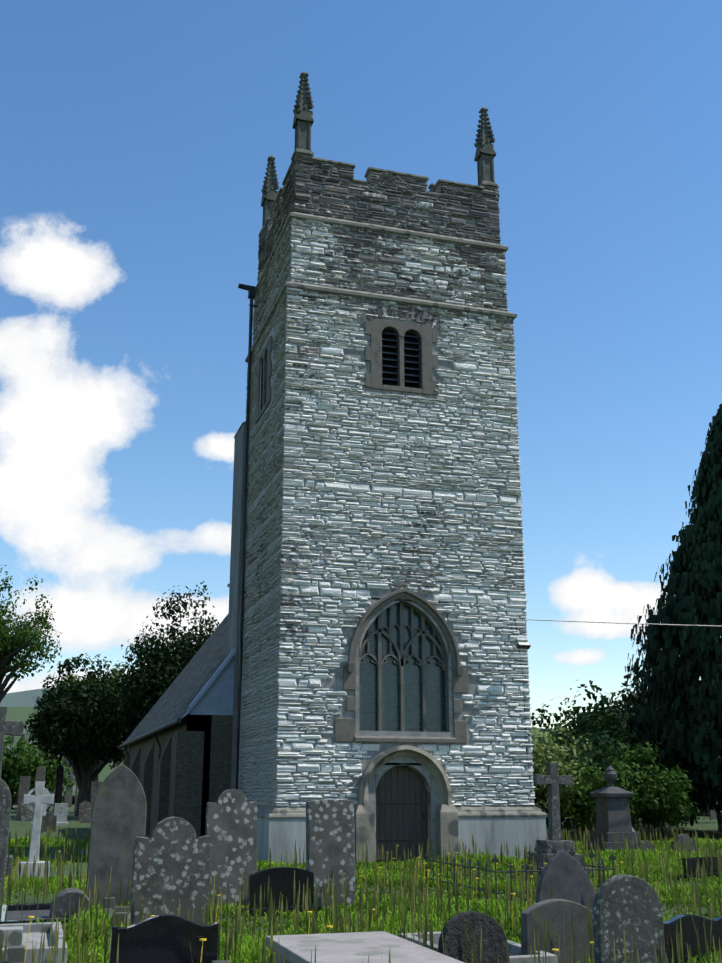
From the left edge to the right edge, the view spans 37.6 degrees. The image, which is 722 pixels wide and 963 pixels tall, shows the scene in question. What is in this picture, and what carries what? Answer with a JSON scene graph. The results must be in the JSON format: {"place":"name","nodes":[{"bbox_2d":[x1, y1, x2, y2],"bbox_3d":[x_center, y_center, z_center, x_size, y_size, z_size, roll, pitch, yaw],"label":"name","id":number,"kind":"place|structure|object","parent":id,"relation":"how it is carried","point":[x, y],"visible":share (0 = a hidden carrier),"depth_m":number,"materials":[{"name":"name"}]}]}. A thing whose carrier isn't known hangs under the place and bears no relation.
{"place":"outdoors","nodes":[
{"label":"outdoors","id":0,"kind":"place"},
{"bbox_2d":[3,932,53,947],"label":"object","id":1,"kind":"object","parent":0,"point":[33,937],"depth_m":11.29,"materials":[{"name":"white stone"}]},
{"bbox_2d":[123,714,232,837],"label":"nave walls","id":2,"kind":"structure","parent":0,"point":[194,769],"depth_m":29.44,"materials":[{"name":"grey stone"}]},
{"bbox_2d":[119,718,181,827],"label":"nave gutters","id":3,"kind":"object","parent":2,"relation":"attached to","point":[167,725],"visible":0.71,"depth_m":34.99,"materials":[{"name":"black metal"}]},
{"bbox_2d":[123,615,229,743],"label":"roof","id":4,"kind":"structure","parent":2,"relation":"on","point":[184,689],"depth_m":38.84,"materials":[{"name":"grey stone"}]},
{"bbox_2d":[181,648,235,718],"bbox_3d":[-3.188,6.345,40.468,9.640,6.651,19.440,5,-17,-16],"label":"nave verge leadwork","id":5,"kind":"object","parent":4,"relation":"attached to","point":[215,696],"visible":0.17,"depth_m":29.84,"materials":[{"name":"grey metal"}]},
{"bbox_2d":[0,688,547,790],"bbox_3d":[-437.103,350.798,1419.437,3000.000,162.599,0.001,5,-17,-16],"label":"ridge hill","id":6,"kind":"structure","parent":0,"point":[21,699],"depth_m":1429.64,"materials":[{"name":"green plant"}]},
{"bbox_2d":[4,707,553,785],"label":"cemetery hillside","id":7,"kind":"structure","parent":0,"point":[18,713],"depth_m":241.17,"materials":[{"name":"green plant"}]},
{"bbox_2d":[4,725,118,766],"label":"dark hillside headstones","id":8,"kind":"object","parent":7,"relation":"on","point":[64,758],"depth_m":169.01,"materials":[{"name":"stone"}]},
{"bbox_2d":[0,0,721,728],"label":"sky","id":9,"kind":"structure","parent":0,"point":[138,138],"materials":[{"name":"blue"}]},
{"bbox_2d":[0,791,721,962],"bbox_3d":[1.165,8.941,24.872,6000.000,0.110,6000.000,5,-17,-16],"label":"ground","id":10,"kind":"structure","parent":0,"point":[21,828],"depth_m":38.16,"materials":[{"name":"green plant"}]},
{"bbox_2d":[0,778,10,903],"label":"gravestone","id":11,"kind":"object","parent":10,"relation":"on","point":[5,802],"visible":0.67,"depth_m":15.87,"materials":[{"name":"grey stone"}]},
{"bbox_2d":[0,707,23,874],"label":"monument cross","id":12,"kind":"object","parent":10,"relation":"on","point":[14,728],"visible":0.69,"depth_m":21.49,"materials":[{"name":"grey stone"}]},
{"bbox_2d":[0,945,24,962],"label":"gravestone","id":13,"kind":"object","parent":10,"relation":"on","point":[16,954],"visible":1,"depth_m":9.22,"materials":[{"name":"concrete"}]},
{"bbox_2d":[16,810,20,820],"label":"gravestone","id":14,"kind":"object","parent":10,"relation":"on","point":[18,815],"visible":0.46,"depth_m":58.59,"materials":[{"name":"stone"}]},
{"bbox_2d":[17,776,30,811],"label":"gravestone","id":15,"kind":"object","parent":10,"relation":"on","point":[24,784],"visible":0.52,"depth_m":76.28,"materials":[{"name":"grey stone"}]},
{"bbox_2d":[20,801,34,820],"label":"gravestone","id":16,"kind":"object","parent":10,"relation":"on","point":[27,813],"visible":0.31,"depth_m":57.34,"materials":[{"name":"stone"}]},
{"bbox_2d":[0,565,62,702],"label":"ash","id":17,"kind":"object","parent":10,"relation":"on","point":[25,634],"depth_m":69.66},
{"bbox_2d":[0,922,67,962],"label":"concrete kerb","id":18,"kind":"object","parent":10,"relation":"on","point":[35,927],"visible":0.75,"depth_m":10.21,"materials":[{"name":"grey concrete"}]},
{"bbox_2d":[0,926,22,946],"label":"gravestone","id":19,"kind":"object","parent":18,"relation":"on","point":[15,934],"depth_m":10.13,"materials":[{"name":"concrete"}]},
{"bbox_2d":[18,782,53,878],"bbox_3d":[-6.202,6.716,20.201,0.601,1.914,0.440,5,-17,-16],"label":"celtic cross monument","id":20,"kind":"object","parent":10,"relation":"on","point":[38,799],"visible":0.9,"depth_m":20.22,"materials":[{"name":"white stone"}]},
{"bbox_2d":[6,910,67,920],"bbox_3d":[-4.095,5.587,13.393,0.750,0.138,1.800,5,-17,-16],"label":"black kerb","id":21,"kind":"object","parent":10,"relation":"on","point":[23,915],"visible":0.07,"depth_m":13.63,"materials":[{"name":"stone"}]},
{"bbox_2d":[1,736,75,808],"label":"hedge","id":22,"kind":"object","parent":10,"relation":"on","point":[14,768],"depth_m":93.83,"materials":[{"name":"green plant"}]},
{"bbox_2d":[31,787,47,823],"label":"gravestone","id":23,"kind":"object","parent":10,"relation":"on","point":[43,813],"visible":0.12,"depth_m":52.81,"materials":[{"name":"white stone"}]},
{"bbox_2d":[0,903,79,928],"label":"black kerb","id":24,"kind":"structure","parent":10,"relation":"on","point":[16,907],"depth_m":13.54,"materials":[{"name":"stone"}]},
{"bbox_2d":[34,766,45,795],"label":"gravestone","id":25,"kind":"object","parent":10,"relation":"on","point":[40,773],"visible":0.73,"depth_m":85.93,"materials":[{"name":"stone"}]},
{"bbox_2d":[42,812,56,831],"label":"gravestone","id":26,"kind":"object","parent":10,"relation":"on","point":[49,819],"visible":0.92,"depth_m":43.44,"materials":[{"name":"grey stone"}]},
{"bbox_2d":[52,766,63,810],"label":"gravestone","id":27,"kind":"object","parent":10,"relation":"on","point":[59,783],"visible":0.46,"depth_m":85.14,"materials":[{"name":"black stone"}]},
{"bbox_2d":[54,803,67,825],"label":"gravestone","id":28,"kind":"object","parent":10,"relation":"on","point":[60,810],"visible":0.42,"depth_m":50.34,"materials":[{"name":"white stone"}]},
{"bbox_2d":[49,888,89,917],"bbox_3d":[-3.705,5.488,13.509,0.509,0.566,0.301,5,-17,-16],"label":"gravestone","id":29,"kind":"object","parent":10,"relation":"on","point":[64,900],"visible":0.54,"depth_m":13.42,"materials":[{"name":"grey stone"}]},
{"bbox_2d":[65,761,73,806],"bbox_3d":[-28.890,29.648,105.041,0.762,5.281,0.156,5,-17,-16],"label":"gravestone","id":30,"kind":"object","parent":10,"relation":"on","point":[68,798],"depth_m":104.71,"materials":[{"name":"stone"}]},
{"bbox_2d":[69,780,77,814],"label":"gravestone","id":31,"kind":"object","parent":10,"relation":"on","point":[76,791],"visible":0.44,"depth_m":73.66,"materials":[{"name":"grey stone"}]},
{"bbox_2d":[24,653,134,816],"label":"yew","id":32,"kind":"object","parent":10,"relation":"on","point":[61,716],"depth_m":66.42,"materials":[{"name":"green plant"}]},
{"bbox_2d":[78,800,90,822],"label":"gravestone","id":33,"kind":"object","parent":10,"relation":"on","point":[84,811],"visible":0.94,"depth_m":53.93,"materials":[{"name":"stone"}]},
{"bbox_2d":[42,661,135,799],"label":"round tree","id":34,"kind":"object","parent":10,"relation":"on","point":[117,674],"depth_m":82.14,"materials":[{"name":"green plant"}]},
{"bbox_2d":[90,782,101,815],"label":"gravestone","id":35,"kind":"object","parent":10,"relation":"on","point":[95,786],"visible":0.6,"depth_m":57.94,"materials":[{"name":"stone"}]},
{"bbox_2d":[85,764,146,905],"bbox_3d":[-3.635,5.320,15.790,0.818,2.141,0.157,4,-17,-14],"label":"gravestone","id":36,"kind":"object","parent":10,"relation":"on","point":[118,817],"visible":0.83,"depth_m":15.75,"materials":[{"name":"grey stone"}]},
{"bbox_2d":[103,897,129,926],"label":"grey kerb","id":37,"kind":"structure","parent":10,"relation":"on","point":[119,910],"depth_m":13.83,"materials":[{"name":"stone"}]},
{"bbox_2d":[109,914,218,962],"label":"gravestone","id":38,"kind":"object","parent":10,"relation":"on","point":[165,938],"visible":1,"depth_m":8.46,"materials":[{"name":"stone"}]},
{"bbox_2d":[108,581,221,745],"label":"tree","id":39,"kind":"object","parent":10,"relation":"on","point":[159,655],"depth_m":61.89,"materials":[{"name":"green plant"}]},
{"bbox_2d":[129,817,210,925],"bbox_3d":[-2.120,4.505,11.802,0.851,1.472,0.171,6,-17,-19],"label":"gravestone","id":40,"kind":"object","parent":10,"relation":"on","point":[171,860],"visible":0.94,"depth_m":11.78,"materials":[{"name":"stone"}]},
{"bbox_2d":[211,960,230,962],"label":"granite kerb","id":41,"kind":"object","parent":10,"relation":"on","point":[221,961],"visible":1,"depth_m":8.36,"materials":[{"name":"grey stone"}]},
{"bbox_2d":[206,789,256,905],"bbox_3d":[-1.916,5.462,15.633,0.767,1.782,0.166,5,-17,-16],"label":"gravestone","id":42,"kind":"object","parent":10,"relation":"on","point":[231,822],"visible":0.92,"depth_m":15.62,"materials":[{"name":"stone"}]},
{"bbox_2d":[227,421,245,788],"bbox_3d":[-3.059,4.005,31.334,1.560,13.100,1.540,5,-17,-16],"label":"stair turret","id":43,"kind":"object","parent":10,"relation":"on","point":[236,542],"visible":0.2,"depth_m":31.36,"materials":[{"name":"grey stone"}]},
{"bbox_2d":[242,867,320,915],"bbox_3d":[-1.090,5.706,14.597,1.057,0.744,0.315,5,-17,-16],"label":"black headstone","id":44,"kind":"object","parent":10,"relation":"on","point":[281,879],"visible":0.54,"depth_m":14.57,"materials":[{"name":"stone"}]},
{"bbox_2d":[275,953,289,962],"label":"ledger base","id":45,"kind":"object","parent":10,"relation":"on","point":[277,958],"depth_m":8.95,"materials":[{"name":"grey stone"}]},
{"bbox_2d":[266,931,463,962],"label":"ledger slab","id":46,"kind":"structure","parent":45,"relation":"on","point":[361,947],"depth_m":8.42,"materials":[{"name":"grey stone"}]},
{"bbox_2d":[24,853,621,962],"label":"hawkbit stalks","id":47,"kind":"object","parent":10,"relation":"on","point":[359,890],"visible":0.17,"depth_m":15.93,"materials":[{"name":"plant"}]},
{"bbox_2d":[28,845,622,950],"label":"hawkbit flowers","id":48,"kind":"object","parent":10,"relation":"on","point":[202,939],"visible":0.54,"depth_m":12.29,"materials":[{"name":"plant"}]},
{"bbox_2d":[306,799,354,908],"bbox_3d":[-0.449,5.518,15.555,0.733,1.633,0.170,5,-17,-16],"label":"gravestone","id":49,"kind":"object","parent":10,"relation":"on","point":[330,849],"visible":0.77,"depth_m":15.52,"materials":[{"name":"stone"}]},
{"bbox_2d":[238,189,427,809],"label":"tower walls","id":50,"kind":"structure","parent":10,"relation":"on","point":[272,333],"depth_m":27.65,"materials":[{"name":"grey stone"}]},
{"bbox_2d":[235,283,257,789],"bbox_3d":[-3.374,1.883,30.270,0.735,16.580,0.505,5,-17,-16],"label":"rainwater pipe","id":51,"kind":"object","parent":50,"relation":"attached to","point":[251,290],"visible":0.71,"depth_m":30.65,"materials":[{"name":"black metal"}]},
{"bbox_2d":[235,220,291,806],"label":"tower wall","id":52,"kind":"structure","parent":50,"relation":"attached to","point":[273,272],"depth_m":28.12,"materials":[{"name":"stone"}]},
{"bbox_2d":[254,336,272,423],"bbox_3d":[-2.648,-2.857,30.086,0.295,2.000,2.070,5,-17,-16],"label":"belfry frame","id":53,"kind":"object","parent":50,"relation":"attached to","point":[264,357],"visible":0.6,"depth_m":30.05,"materials":[{"name":"grey stone"}]},
{"bbox_2d":[261,156,279,228],"bbox_3d":[-2.923,-9.273,34.146,0.540,2.770,0.540,5,-17,-16],"label":"pinnacle","id":54,"kind":"object","parent":50,"relation":"on","point":[270,186],"visible":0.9,"depth_m":34.04,"materials":[{"name":"stone"}]},
{"bbox_2d":[293,72,313,152],"bbox_3d":[-1.641,-10.446,30.115,0.540,2.770,0.540,5,-17,-16],"label":"pinnacle","id":55,"kind":"object","parent":50,"relation":"on","point":[303,120],"visible":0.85,"depth_m":29.88,"materials":[{"name":"stone"}]},
{"bbox_2d":[257,154,535,806],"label":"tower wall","id":56,"kind":"structure","parent":50,"relation":"on","point":[517,603],"depth_m":27.53,"materials":[{"name":"stone"}]},
{"bbox_2d":[245,212,516,362],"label":"tower string courses","id":57,"kind":"object","parent":56,"relation":"attached to","point":[386,297],"visible":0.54,"depth_m":29.23,"materials":[{"name":"grey stone"}]},
{"bbox_2d":[268,153,499,242],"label":"battlement parapet","id":58,"kind":"structure","parent":56,"relation":"on","point":[438,188],"depth_m":30.21,"materials":[{"name":"grey stone"}]},
{"bbox_2d":[258,150,498,235],"bbox_3d":[0.391,-7.999,32.440,6.188,0.730,4.988,5,-17,-16],"label":"tower coping","id":59,"kind":"object","parent":58,"relation":"on","point":[388,171],"visible":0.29,"depth_m":30.29,"materials":[{"name":"grey stone"}]},
{"bbox_2d":[516,642,530,648],"bbox_3d":[4.078,4.174,26.953,0.340,0.192,0.427,5,-17,-16],"label":"floodlight housing","id":60,"kind":"object","parent":56,"relation":"attached to","point":[518,646],"visible":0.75,"depth_m":26.79,"materials":[{"name":"grey metal"}]},
{"bbox_2d":[511,619,721,799],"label":"floodlight cables","id":61,"kind":"object","parent":56,"relation":"on","point":[589,622],"visible":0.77,"depth_m":27.90,"materials":[{"name":"grey rubber"}]},
{"bbox_2d":[358,305,442,331],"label":"relieving arch","id":62,"kind":"structure","parent":50,"relation":"attached to","point":[363,318],"depth_m":28.72,"materials":[{"name":"stone"}]},
{"bbox_2d":[335,588,468,742],"bbox_3d":[1.015,4.507,26.158,3.450,3.768,0.439,5,-17,-16],"label":"window surround","id":63,"kind":"object","parent":50,"relation":"attached to","point":[344,730],"depth_m":26.14,"materials":[{"name":"stone"}]},
{"bbox_2d":[359,601,445,731],"bbox_3d":[1.005,4.579,26.330,2.350,3.202,0.120,5,-17,-16],"label":"tracery window","id":64,"kind":"structure","parent":63,"relation":"attached to","point":[401,660],"depth_m":26.36,"materials":[{"name":"stone"}]},
{"bbox_2d":[359,604,445,731],"bbox_3d":[0.982,4.604,26.402,2.380,3.234,0.001,5,-17,-16],"label":"window glass","id":65,"kind":"object","parent":64,"relation":"in","point":[435,698],"depth_m":26.30,"materials":[{"name":"grey glass"}]},
{"bbox_2d":[365,318,438,394],"bbox_3d":[1.059,-3.314,28.515,2.070,2.000,0.295,5,-17,-16],"label":"window surround","id":66,"kind":"object","parent":50,"relation":"attached to","point":[426,334],"visible":0.88,"depth_m":28.41,"materials":[{"name":"grey stone"}]},
{"bbox_2d":[382,333,418,385],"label":"louvre slats","id":67,"kind":"object","parent":66,"relation":"in","point":[405,356],"depth_m":28.66,"materials":[{"name":"black wood"}]},
{"bbox_2d":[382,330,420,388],"bbox_3d":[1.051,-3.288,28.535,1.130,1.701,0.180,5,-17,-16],"label":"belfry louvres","id":68,"kind":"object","parent":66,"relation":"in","point":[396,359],"visible":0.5,"depth_m":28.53,"materials":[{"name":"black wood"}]},
{"bbox_2d":[354,745,458,862],"bbox_3d":[1.024,7.737,25.134,2.540,2.869,0.520,5,-17,-16],"label":"door surround","id":69,"kind":"object","parent":50,"relation":"attached to","point":[447,833],"visible":0.79,"depth_m":25.09,"materials":[{"name":"grey stone"}]},
{"bbox_2d":[376,765,427,859],"bbox_3d":[0.939,7.901,25.375,1.372,2.188,0.060,5,-17,-16],"label":"door","id":70,"kind":"structure","parent":69,"relation":"attached to","point":[400,784],"depth_m":25.34,"materials":[{"name":"grey wood"}]},
{"bbox_2d":[376,803,424,841],"bbox_3d":[0.924,8.126,25.256,1.280,0.890,0.030,5,-17,-16],"label":"door hardware","id":71,"kind":"object","parent":70,"relation":"attached to","point":[385,804],"depth_m":25.26,"materials":[{"name":"black metal"}]},
{"bbox_2d":[428,183,435,192],"bbox_3d":[2.423,-8.817,35.714,0.540,2.770,0.540,5,-17,-16],"label":"pinnacle","id":72,"kind":"object","parent":50,"relation":"on","point":[431,187],"visible":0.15,"depth_m":35.97,"materials":[{"name":"stone"}]},
{"bbox_2d":[474,107,497,185],"bbox_3d":[3.705,-9.990,31.683,0.540,2.770,0.540,5,-17,-16],"label":"pinnacle","id":73,"kind":"object","parent":50,"relation":"on","point":[485,154],"visible":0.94,"depth_m":31.46,"materials":[{"name":"stone"}]},
{"bbox_2d":[257,817,546,863],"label":"tower plinth","id":74,"kind":"structure","parent":10,"relation":"on","point":[277,837],"depth_m":25.28,"materials":[{"name":"grey stone"}]},
{"bbox_2d":[257,806,546,818],"bbox_3d":[0.391,8.569,27.620,6.950,0.260,5.750,5,-17,-16],"label":"plinth moulding","id":75,"kind":"object","parent":74,"relation":"on","point":[265,812],"visible":0.48,"depth_m":25.50,"materials":[{"name":"grey stone"}]},
{"bbox_2d":[438,911,509,962],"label":"gravestone","id":76,"kind":"object","parent":10,"relation":"on","point":[494,941],"visible":0.98,"depth_m":9.29,"materials":[{"name":"stone"}]},
{"bbox_2d":[398,932,557,962],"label":"kerb","id":77,"kind":"structure","parent":10,"relation":"on","point":[515,956],"depth_m":10.29,"materials":[{"name":"stone"}]},
{"bbox_2d":[425,844,615,902],"bbox_3d":[2.554,6.475,17.646,2.100,0.710,3.024,5,-17,-16],"label":"iron railing","id":78,"kind":"object","parent":10,"relation":"on","point":[495,859],"visible":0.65,"depth_m":16.87,"materials":[{"name":"black metal"}]},
{"bbox_2d":[521,762,591,877],"bbox_3d":[3.824,6.765,21.022,1.105,2.297,0.880,5,-17,-16],"label":"tall monument cross","id":79,"kind":"object","parent":10,"relation":"on","point":[553,779],"visible":0.54,"depth_m":20.98,"materials":[{"name":"grey stone"}]},
{"bbox_2d":[521,899,594,962],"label":"gravestone","id":80,"kind":"object","parent":10,"relation":"on","point":[557,912],"visible":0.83,"depth_m":10.13,"materials":[{"name":"stone"}]},
{"bbox_2d":[536,851,594,909],"bbox_3d":[2.388,4.862,12.312,0.760,1.083,0.132,5,-17,-16],"label":"gravestone","id":81,"kind":"object","parent":10,"relation":"on","point":[564,873],"visible":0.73,"depth_m":12.34,"materials":[{"name":"stone"}]},
{"bbox_2d":[531,722,630,834],"bbox_3d":[6.905,10.755,38.356,5.782,4.114,5.978,5,-17,-16],"label":"shrub","id":82,"kind":"object","parent":10,"relation":"on","point":[540,758],"depth_m":37.84,"materials":[{"name":"green plant"}]},
{"bbox_2d":[580,812,595,835],"bbox_3d":[8.539,12.872,39.885,0.644,1.100,0.105,6,-17,-19],"label":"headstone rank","id":83,"kind":"object","parent":10,"relation":"on","point":[587,828],"visible":0.04,"depth_m":39.77,"materials":[{"name":"stone"}]},
{"bbox_2d":[585,765,641,852],"bbox_3d":[6.899,9.015,29.046,1.200,2.400,1.200,5,-17,-16],"label":"monument urn pedestal","id":84,"kind":"object","parent":10,"relation":"on","point":[613,820],"visible":0.83,"depth_m":28.74,"materials":[{"name":"stone"}]},
{"bbox_2d":[532,700,694,812],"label":"shrub","id":85,"kind":"object","parent":10,"relation":"on","point":[617,736],"depth_m":40.94,"materials":[{"name":"green plant"}]},
{"bbox_2d":[546,738,701,837],"bbox_3d":[8.950,10.563,36.148,5.246,3.544,5.401,5,-17,-16],"label":"shrub","id":86,"kind":"object","parent":10,"relation":"on","point":[670,806],"depth_m":35.07,"materials":[{"name":"green plant"}]},
{"bbox_2d":[530,674,721,822],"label":"tree","id":87,"kind":"object","parent":10,"relation":"on","point":[622,724],"depth_m":49.19,"materials":[{"name":"green plant"}]},
{"bbox_2d":[592,874,665,962],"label":"gravestone","id":88,"kind":"object","parent":10,"relation":"on","point":[630,906],"visible":1,"depth_m":9.07,"materials":[{"name":"stone"}]},
{"bbox_2d":[562,683,719,801],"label":"tree","id":89,"kind":"object","parent":10,"relation":"on","point":[589,697],"visible":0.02,"depth_m":73.85,"materials":[{"name":"green plant"}]},
{"bbox_2d":[569,674,721,760],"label":"tree","id":90,"kind":"object","parent":10,"relation":"on","point":[617,710],"visible":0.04,"depth_m":57.47,"materials":[{"name":"green plant"}]},
{"bbox_2d":[637,840,656,853],"bbox_3d":[7.454,9.633,27.678,0.556,0.495,0.135,5,-17,-16],"label":"gravestone","id":91,"kind":"object","parent":10,"relation":"on","point":[648,843],"visible":0.38,"depth_m":27.65,"materials":[{"name":"grey stone"}]},
{"bbox_2d":[620,403,721,834],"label":"conifer tree","id":92,"kind":"object","parent":10,"relation":"on","point":[688,723],"visible":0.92,"depth_m":39.70,"materials":[{"name":"green plant"}]},
{"bbox_2d":[671,834,696,852],"bbox_3d":[8.490,9.606,27.859,0.717,0.644,0.128,6,-17,-19],"label":"gravestone","id":93,"kind":"object","parent":10,"relation":"on","point":[684,840],"visible":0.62,"depth_m":27.84,"materials":[{"name":"grey stone"}]},
{"bbox_2d":[663,914,721,962],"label":"gravestone","id":94,"kind":"object","parent":10,"relation":"on","point":[689,935],"visible":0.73,"depth_m":9.90,"materials":[{"name":"stone"}]},
{"bbox_2d":[677,857,717,880],"bbox_3d":[6.509,7.456,20.236,0.903,0.534,0.306,6,-17,-19],"label":"black headstone","id":95,"kind":"object","parent":10,"relation":"on","point":[692,864],"visible":0.38,"depth_m":20.18,"materials":[{"name":"stone"}]},
{"bbox_2d":[700,797,709,815],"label":"gravestone","id":96,"kind":"object","parent":10,"relation":"on","point":[704,814],"visible":0.06,"depth_m":68.70,"materials":[{"name":"black stone"}]},
{"bbox_2d":[709,802,717,819],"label":"gravestone","id":97,"kind":"object","parent":10,"relation":"on","point":[712,814],"visible":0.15,"depth_m":60.67,"materials":[{"name":"grey stone"}]},
{"bbox_2d":[717,812,721,831],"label":"gravestone","id":98,"kind":"object","parent":10,"relation":"on","point":[719,828],"visible":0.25,"depth_m":44.11,"materials":[{"name":"stone"}]},
{"bbox_2d":[276,171,533,860],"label":"wall stones","id":99,"kind":"object","parent":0,"point":[335,682],"visible":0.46,"depth_m":27.08,"materials":[{"name":"grey stone"}]}
]}

